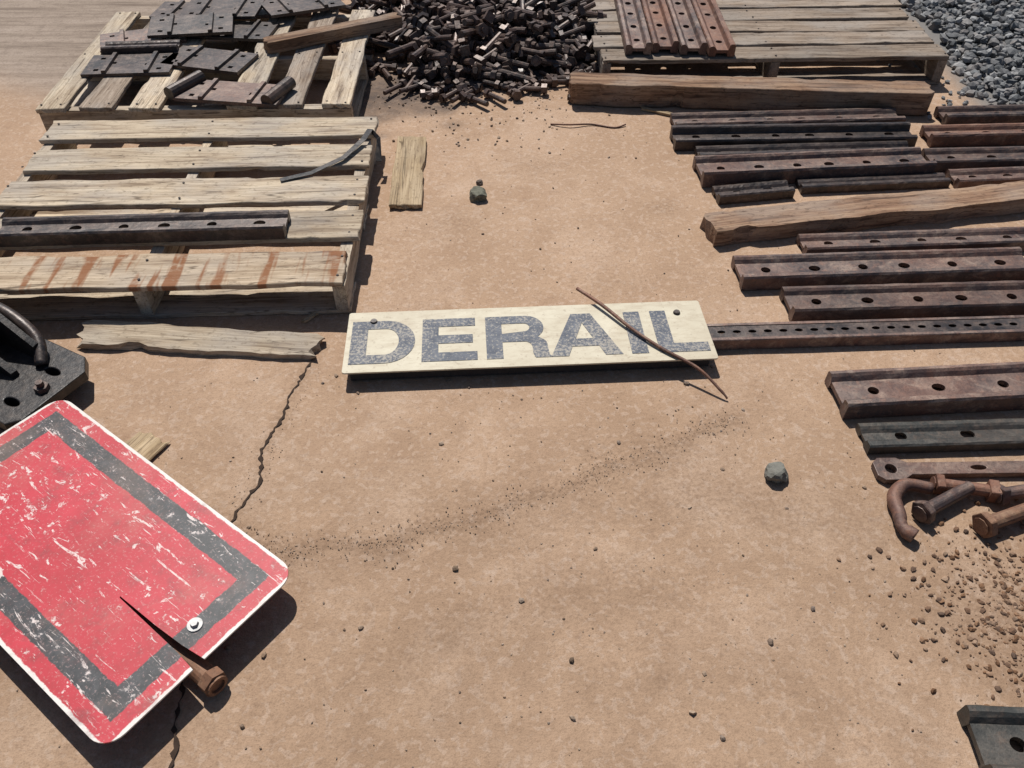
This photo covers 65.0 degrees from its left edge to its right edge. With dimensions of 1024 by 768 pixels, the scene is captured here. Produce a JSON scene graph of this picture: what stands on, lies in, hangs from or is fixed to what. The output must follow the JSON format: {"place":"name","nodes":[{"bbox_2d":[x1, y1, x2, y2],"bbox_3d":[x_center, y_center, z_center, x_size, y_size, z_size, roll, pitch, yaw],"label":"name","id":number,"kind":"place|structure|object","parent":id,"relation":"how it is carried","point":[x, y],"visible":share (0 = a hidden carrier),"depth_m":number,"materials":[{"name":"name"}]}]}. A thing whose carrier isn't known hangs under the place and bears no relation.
{"place":"outdoors","nodes":[
{"label":"outdoors","id":0,"kind":"place"},
{"bbox_2d":[0,0,1023,767],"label":"ground","id":1,"kind":"structure","parent":0,"point":[638,236],"depth_m":1.97,"materials":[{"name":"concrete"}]},
{"bbox_2d":[0,302,88,430],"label":"derail casting","id":2,"kind":"object","parent":1,"relation":"on","point":[38,371],"visible":0.98,"depth_m":2.19,"materials":[{"name":"black metal"}]},
{"bbox_2d":[0,400,287,743],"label":"red warning sign","id":3,"kind":"object","parent":1,"relation":"on","point":[136,587],"visible":1,"depth_m":1.75,"materials":[{"name":"metal"}]},
{"bbox_2d":[125,431,169,460],"bbox_3d":[-0.988,0.200,2.052,0.107,0.010,0.217,21,49,19],"label":"wood scrap","id":4,"kind":"object","parent":1,"relation":"on","point":[150,446],"visible":0.38,"depth_m":2.09,"materials":[{"name":"beige wood"}]},
{"bbox_2d":[168,681,184,767],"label":"ground crack","id":5,"kind":"object","parent":1,"relation":"on","point":[174,731],"visible":0.78,"depth_m":1.57,"materials":[{"name":"black soil"}]},
{"bbox_2d":[0,117,378,320],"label":"wooden pallet","id":6,"kind":"object","parent":1,"relation":"on","point":[165,280],"visible":0.91,"depth_m":2.69,"materials":[{"name":"beige wood"}]},
{"bbox_2d":[0,210,290,246],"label":"rail joint bar","id":7,"kind":"object","parent":6,"relation":"on","point":[139,228],"visible":1,"depth_m":2.52,"materials":[{"name":"metal"}]},
{"bbox_2d":[280,129,381,181],"bbox_3d":[-0.628,-0.789,2.896,0.108,0.080,0.454,29,52,26],"label":"steel strap","id":8,"kind":"object","parent":6,"relation":"on","point":[358,143],"visible":1,"depth_m":2.90,"materials":[{"name":"grey metal"}]},
{"bbox_2d":[77,320,324,359],"bbox_3d":[-0.920,-0.129,2.369,0.736,0.028,0.102,4,49,3],"label":"broken plank","id":9,"kind":"object","parent":1,"relation":"on","point":[147,336],"visible":1,"depth_m":2.36,"materials":[{"name":"brown wood"}]},
{"bbox_2d":[35,9,375,130],"bbox_3d":[-1.272,-1.408,3.576,1.247,0.135,1.042,-1,45,-1],"label":"wooden pallet","id":10,"kind":"object","parent":1,"relation":"on","point":[344,72],"visible":0.54,"depth_m":3.35,"materials":[{"name":"brown wood"}]},
{"bbox_2d":[80,51,177,77],"bbox_3d":[-1.620,-1.362,3.418,0.363,0.027,0.193,-3,45,-3],"label":"tie plate","id":11,"kind":"object","parent":10,"relation":"on","point":[115,64],"visible":0.98,"depth_m":3.40,"materials":[{"name":"metal"}]},
{"bbox_2d":[100,39,182,54],"bbox_3d":[-1.620,-1.475,3.520,0.324,0.041,0.092,-3,45,-3],"label":"rail joint bar","id":12,"kind":"object","parent":10,"relation":"on","point":[144,47],"visible":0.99,"depth_m":3.49,"materials":[{"name":"metal"}]},
{"bbox_2d":[100,28,186,53],"bbox_3d":[-1.660,-1.560,3.616,0.363,0.027,0.193,-14,47,-14],"label":"tie plate","id":13,"kind":"object","parent":10,"relation":"on","point":[132,35],"visible":0.43,"depth_m":3.61,"materials":[{"name":"metal"}]},
{"bbox_2d":[149,0,188,18],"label":"tie plate","id":14,"kind":"object","parent":10,"relation":"on","point":[166,8],"visible":0.4,"depth_m":3.85,"materials":[{"name":"metal"}]},
{"bbox_2d":[160,45,258,75],"bbox_3d":[-1.300,-1.397,3.454,0.363,0.027,0.193,10,46,10],"label":"tie plate","id":15,"kind":"object","parent":10,"relation":"on","point":[237,62],"visible":1,"depth_m":3.44,"materials":[{"name":"metal"}]},
{"bbox_2d":[179,0,264,18],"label":"tie plate","id":16,"kind":"object","parent":10,"relation":"on","point":[244,9],"visible":0.91,"depth_m":3.77,"materials":[{"name":"metal"}]},
{"bbox_2d":[174,78,287,107],"bbox_3d":[-1.120,-1.172,3.226,0.423,0.027,0.173,6,45,6],"label":"tie plate","id":17,"kind":"object","parent":10,"relation":"on","point":[215,91],"visible":0.82,"depth_m":3.21,"materials":[{"name":"metal"}]},
{"bbox_2d":[188,19,279,41],"bbox_3d":[-1.270,-1.623,3.680,0.363,0.027,0.193,4,45,4],"label":"tie plate","id":18,"kind":"object","parent":10,"relation":"on","point":[257,30],"visible":0.55,"depth_m":3.65,"materials":[{"name":"metal"}]},
{"bbox_2d":[147,12,233,38],"bbox_3d":[-1.449,-1.626,3.634,0.363,0.027,0.193,-7,48,-10],"label":"tie plate","id":19,"kind":"object","parent":18,"relation":"on","point":[173,25],"visible":1,"depth_m":3.62,"materials":[{"name":"metal"}]},
{"bbox_2d":[234,8,311,19],"bbox_3d":[-1.150,-1.814,3.871,0.363,0.027,0.193,-6,45,-6],"label":"tie plate","id":20,"kind":"object","parent":10,"relation":"on","point":[262,14],"visible":0.02,"depth_m":3.81,"materials":[{"name":"metal"}]},
{"bbox_2d":[259,0,345,17],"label":"tie plate","id":21,"kind":"object","parent":20,"relation":"on","point":[277,8],"visible":1,"depth_m":3.79,"materials":[{"name":"metal"}]},
{"bbox_2d":[262,12,402,53],"bbox_3d":[-0.800,-1.583,3.622,0.639,0.052,0.076,-21,49,-19],"label":"timber offcut","id":22,"kind":"object","parent":10,"relation":"on","point":[288,41],"visible":1,"depth_m":3.59,"materials":[{"name":"brown wood"}]},
{"bbox_2d":[230,361,311,522],"bbox_3d":[-0.629,0.131,2.126,0.042,0.001,0.589,5,45,5],"label":"ground crack","id":23,"kind":"object","parent":1,"relation":"on","point":[260,457],"visible":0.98,"depth_m":2.08,"materials":[{"name":"black soil"}]},
{"bbox_2d":[301,313,318,322],"bbox_3d":[-0.601,-0.217,2.470,0.016,0.009,0.114,32,53,28],"label":"splintered wood","id":24,"kind":"object","parent":1,"relation":"on","point":[311,316],"visible":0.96,"depth_m":2.45,"materials":[{"name":"brown wood"}]},
{"bbox_2d":[389,136,425,208],"bbox_3d":[-0.392,-0.811,3.057,0.121,0.022,0.510,-1,45,-1],"label":"wood board","id":25,"kind":"object","parent":1,"relation":"on","point":[406,192],"visible":1,"depth_m":3.02,"materials":[{"name":"beige wood"}]},
{"bbox_2d":[327,0,613,106],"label":"bolt pile","id":26,"kind":"object","parent":1,"relation":"on","point":[462,50],"visible":0.92,"depth_m":3.65,"materials":[{"name":"metal"}]},
{"bbox_2d":[469,186,486,202],"bbox_3d":[-0.126,-0.687,2.935,0.067,0.053,0.059,-19,59,-11],"label":"rock","id":27,"kind":"object","parent":1,"relation":"on","point":[477,194],"visible":1,"depth_m":2.91,"materials":[{"name":"grey stone"}]},
{"bbox_2d":[476,179,482,185],"bbox_3d":[-0.121,-0.753,3.009,0.026,0.020,0.023,25,38,15],"label":"rock","id":28,"kind":"object","parent":1,"relation":"on","point":[479,182],"visible":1,"depth_m":3.00,"materials":[{"name":"grey stone"}]},
{"bbox_2d":[10,63,1021,767],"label":"pebbles","id":29,"kind":"object","parent":1,"relation":"on","point":[704,673],"visible":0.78,"depth_m":1.96,"materials":[{"name":"brown stone"}]},
{"bbox_2d":[342,300,717,380],"bbox_3d":[0.048,-0.129,2.350,1.055,0.051,0.262,-2,44,-2],"label":"derail sign","id":30,"kind":"object","parent":1,"relation":"on","point":[476,342],"visible":1,"depth_m":2.32,"materials":[{"name":"beige paint"}]},
{"bbox_2d":[550,123,625,127],"bbox_3d":[0.315,-1.070,3.321,0.313,0.014,0.028,2,45,2],"label":"wire scrap","id":31,"kind":"object","parent":1,"relation":"on","point":[588,124],"visible":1,"depth_m":3.32,"materials":[{"name":"brown metal"}]},
{"bbox_2d":[576,287,727,398],"bbox_3d":[0.388,-0.123,2.333,0.031,0.064,0.577,-33,54,-29],"label":"bent rod","id":32,"kind":"object","parent":1,"relation":"on","point":[631,328],"visible":1,"depth_m":2.30,"materials":[{"name":"red metal"}]},
{"bbox_2d":[640,106,671,115],"bbox_3d":[0.620,-1.151,3.403,0.171,0.011,0.022,18,48,17],"label":"splintered wood","id":33,"kind":"object","parent":1,"relation":"on","point":[657,111],"visible":0.78,"depth_m":3.40,"materials":[{"name":"brown wood"}]},
{"bbox_2d":[568,72,934,114],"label":"timber beam","id":34,"kind":"structure","parent":1,"relation":"on","point":[720,92],"depth_m":3.39,"materials":[{"name":"brown wood"}]},
{"bbox_2d":[711,180,795,204],"bbox_3d":[0.880,-0.706,2.939,0.286,0.036,0.086,-6,45,-6],"label":"rail joint bar","id":35,"kind":"object","parent":1,"relation":"on","point":[753,192],"visible":1,"depth_m":2.92,"materials":[{"name":"metal"}]},
{"bbox_2d":[586,0,948,83],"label":"wooden pallet","id":36,"kind":"object","parent":1,"relation":"on","point":[768,36],"visible":0.71,"depth_m":3.65,"materials":[{"name":"grey wood"}]},
{"bbox_2d":[614,0,651,54],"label":"rail joint bar","id":37,"kind":"object","parent":36,"relation":"on","point":[635,35],"visible":1,"depth_m":3.64,"materials":[{"name":"metal"}]},
{"bbox_2d":[640,0,678,52],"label":"rail joint bar","id":38,"kind":"object","parent":36,"relation":"on","point":[661,29],"visible":0.98,"depth_m":3.64,"materials":[{"name":"red metal"}]},
{"bbox_2d":[665,0,707,54],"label":"rail joint bar","id":39,"kind":"object","parent":36,"relation":"on","point":[688,30],"visible":0.96,"depth_m":3.63,"materials":[{"name":"metal"}]},
{"bbox_2d":[691,0,735,56],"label":"rail joint bar","id":40,"kind":"object","parent":36,"relation":"on","point":[715,30],"visible":0.94,"depth_m":3.62,"materials":[{"name":"red metal"}]},
{"bbox_2d":[764,462,788,482],"bbox_3d":[0.665,0.231,2.021,0.071,0.055,0.056,-27,39,-32],"label":"rock","id":41,"kind":"object","parent":1,"relation":"on","point":[775,472],"visible":0.98,"depth_m":2.00,"materials":[{"name":"grey stone"}]},
{"bbox_2d":[669,107,905,124],"bbox_3d":[1.130,-1.087,3.311,0.944,0.051,0.122,-2,45,-2],"label":"rail joint bar","id":42,"kind":"object","parent":1,"relation":"on","point":[856,115],"visible":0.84,"depth_m":3.32,"materials":[{"name":"metal"}]},
{"bbox_2d":[669,122,917,150],"bbox_3d":[1.120,-0.990,3.210,0.963,0.056,0.112,-1,45,-1],"label":"rail joint bar","id":43,"kind":"object","parent":1,"relation":"on","point":[686,137],"visible":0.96,"depth_m":3.21,"materials":[{"name":"metal"}]},
{"bbox_2d":[694,140,908,155],"bbox_3d":[1.140,-0.909,3.139,0.843,0.041,0.092,-2,45,-2],"label":"rail joint bar","id":44,"kind":"object","parent":1,"relation":"on","point":[743,149],"visible":0.51,"depth_m":3.15,"materials":[{"name":"metal"}]},
{"bbox_2d":[692,147,936,187],"bbox_3d":[1.140,-0.829,3.046,0.886,0.061,0.152,-3,45,-3],"label":"rail joint bar","id":45,"kind":"object","parent":1,"relation":"on","point":[731,169],"visible":0.96,"depth_m":3.03,"materials":[{"name":"metal"}]},
{"bbox_2d":[700,180,1023,246],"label":"timber plank","id":46,"kind":"object","parent":1,"relation":"on","point":[776,222],"visible":1,"depth_m":2.78,"materials":[{"name":"brown wood"}]},
{"bbox_2d":[707,315,1023,349],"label":"perforated steel channel","id":47,"kind":"object","parent":1,"relation":"on","point":[873,332],"visible":1,"depth_m":2.37,"materials":[{"name":"metal"}]},
{"bbox_2d":[795,173,950,193],"bbox_3d":[1.340,-0.750,2.987,0.564,0.031,0.072,-3,45,-3],"label":"rail joint bar","id":48,"kind":"object","parent":1,"relation":"on","point":[870,183],"visible":1,"depth_m":2.97,"materials":[{"name":"metal"}]},
{"bbox_2d":[731,247,1023,290],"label":"rail joint bar","id":49,"kind":"object","parent":1,"relation":"on","point":[922,266],"visible":1,"depth_m":2.60,"materials":[{"name":"metal"}]},
{"bbox_2d":[779,280,1023,320],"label":"rail joint bar","id":50,"kind":"object","parent":1,"relation":"on","point":[898,301],"visible":1,"depth_m":2.48,"materials":[{"name":"metal"}]},
{"bbox_2d":[795,227,1023,253],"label":"rail joint bar","id":51,"kind":"object","parent":1,"relation":"on","point":[962,238],"visible":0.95,"depth_m":2.71,"materials":[{"name":"metal"}]},
{"bbox_2d":[887,478,933,542],"bbox_3d":[0.949,0.291,1.940,0.092,0.035,0.198,25,50,23],"label":"rail anchor","id":52,"kind":"object","parent":1,"relation":"on","point":[898,490],"visible":1,"depth_m":1.94,"materials":[{"name":"brown metal"}]},
{"bbox_2d":[824,362,1023,418],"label":"rail joint bar","id":53,"kind":"object","parent":1,"relation":"on","point":[911,391],"visible":1,"depth_m":2.20,"materials":[{"name":"metal"}]},
{"bbox_2d":[837,495,1023,730],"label":"rust rubble","id":54,"kind":"object","parent":1,"relation":"on","point":[1006,600],"visible":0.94,"depth_m":1.77,"materials":[{"name":"brown gravel"}]},
{"bbox_2d":[855,418,1023,454],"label":"rail joint bar","id":55,"kind":"object","parent":1,"relation":"on","point":[947,436],"visible":1,"depth_m":2.10,"materials":[{"name":"grey metal"}]},
{"bbox_2d":[911,481,975,523],"bbox_3d":[1.046,0.281,1.942,0.174,0.060,0.061,-21,49,-19],"label":"rusty bolt","id":56,"kind":"object","parent":1,"relation":"on","point":[923,511],"visible":1,"depth_m":1.92,"materials":[{"name":"metal"}]},
{"bbox_2d":[871,458,1023,483],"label":"slotted tie bar","id":57,"kind":"object","parent":1,"relation":"on","point":[901,469],"visible":0.96,"depth_m":2.02,"materials":[{"name":"metal"}]},
{"bbox_2d":[930,473,1002,502],"bbox_3d":[1.117,0.255,1.973,0.164,0.044,0.044,7,45,7],"label":"rusty bolt","id":58,"kind":"object","parent":1,"relation":"on","point":[989,491],"visible":0.85,"depth_m":1.96,"materials":[{"name":"red metal"}]},
{"bbox_2d":[919,123,1023,146],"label":"rail joint bar","id":59,"kind":"object","parent":1,"relation":"on","point":[992,134],"visible":1,"depth_m":3.20,"materials":[{"name":"red metal"}]},
{"bbox_2d":[921,146,1023,171],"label":"rail joint bar","id":60,"kind":"object","parent":1,"relation":"on","point":[970,157],"visible":0.94,"depth_m":3.10,"materials":[{"name":"metal"}]},
{"bbox_2d":[933,104,1023,124],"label":"rail joint bar","id":61,"kind":"object","parent":1,"relation":"on","point":[978,114],"visible":0.94,"depth_m":3.31,"materials":[{"name":"metal"}]},
{"bbox_2d":[945,166,1023,188],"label":"rail joint bar","id":62,"kind":"object","parent":1,"relation":"on","point":[966,177],"visible":0.94,"depth_m":3.01,"materials":[{"name":"metal"}]},
{"bbox_2d":[956,705,1023,767],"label":"rail joint bar","id":63,"kind":"object","parent":1,"relation":"on","point":[993,731],"visible":1,"depth_m":1.55,"materials":[{"name":"grey metal"}]},
{"bbox_2d":[972,503,1023,538],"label":"rusty bolt","id":64,"kind":"object","parent":1,"relation":"on","point":[986,525],"visible":1,"depth_m":1.89,"materials":[{"name":"brown metal"}]},
{"bbox_2d":[995,484,1023,505],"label":"rusty bolt","id":65,"kind":"object","parent":1,"relation":"on","point":[1011,493],"visible":0.83,"depth_m":1.94,"materials":[{"name":"metal"}]},
{"bbox_2d":[877,0,1023,119],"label":"gravel","id":66,"kind":"structure","parent":0,"point":[1005,18],"depth_m":3.85,"materials":[{"name":"grey gravel"}]}
]}

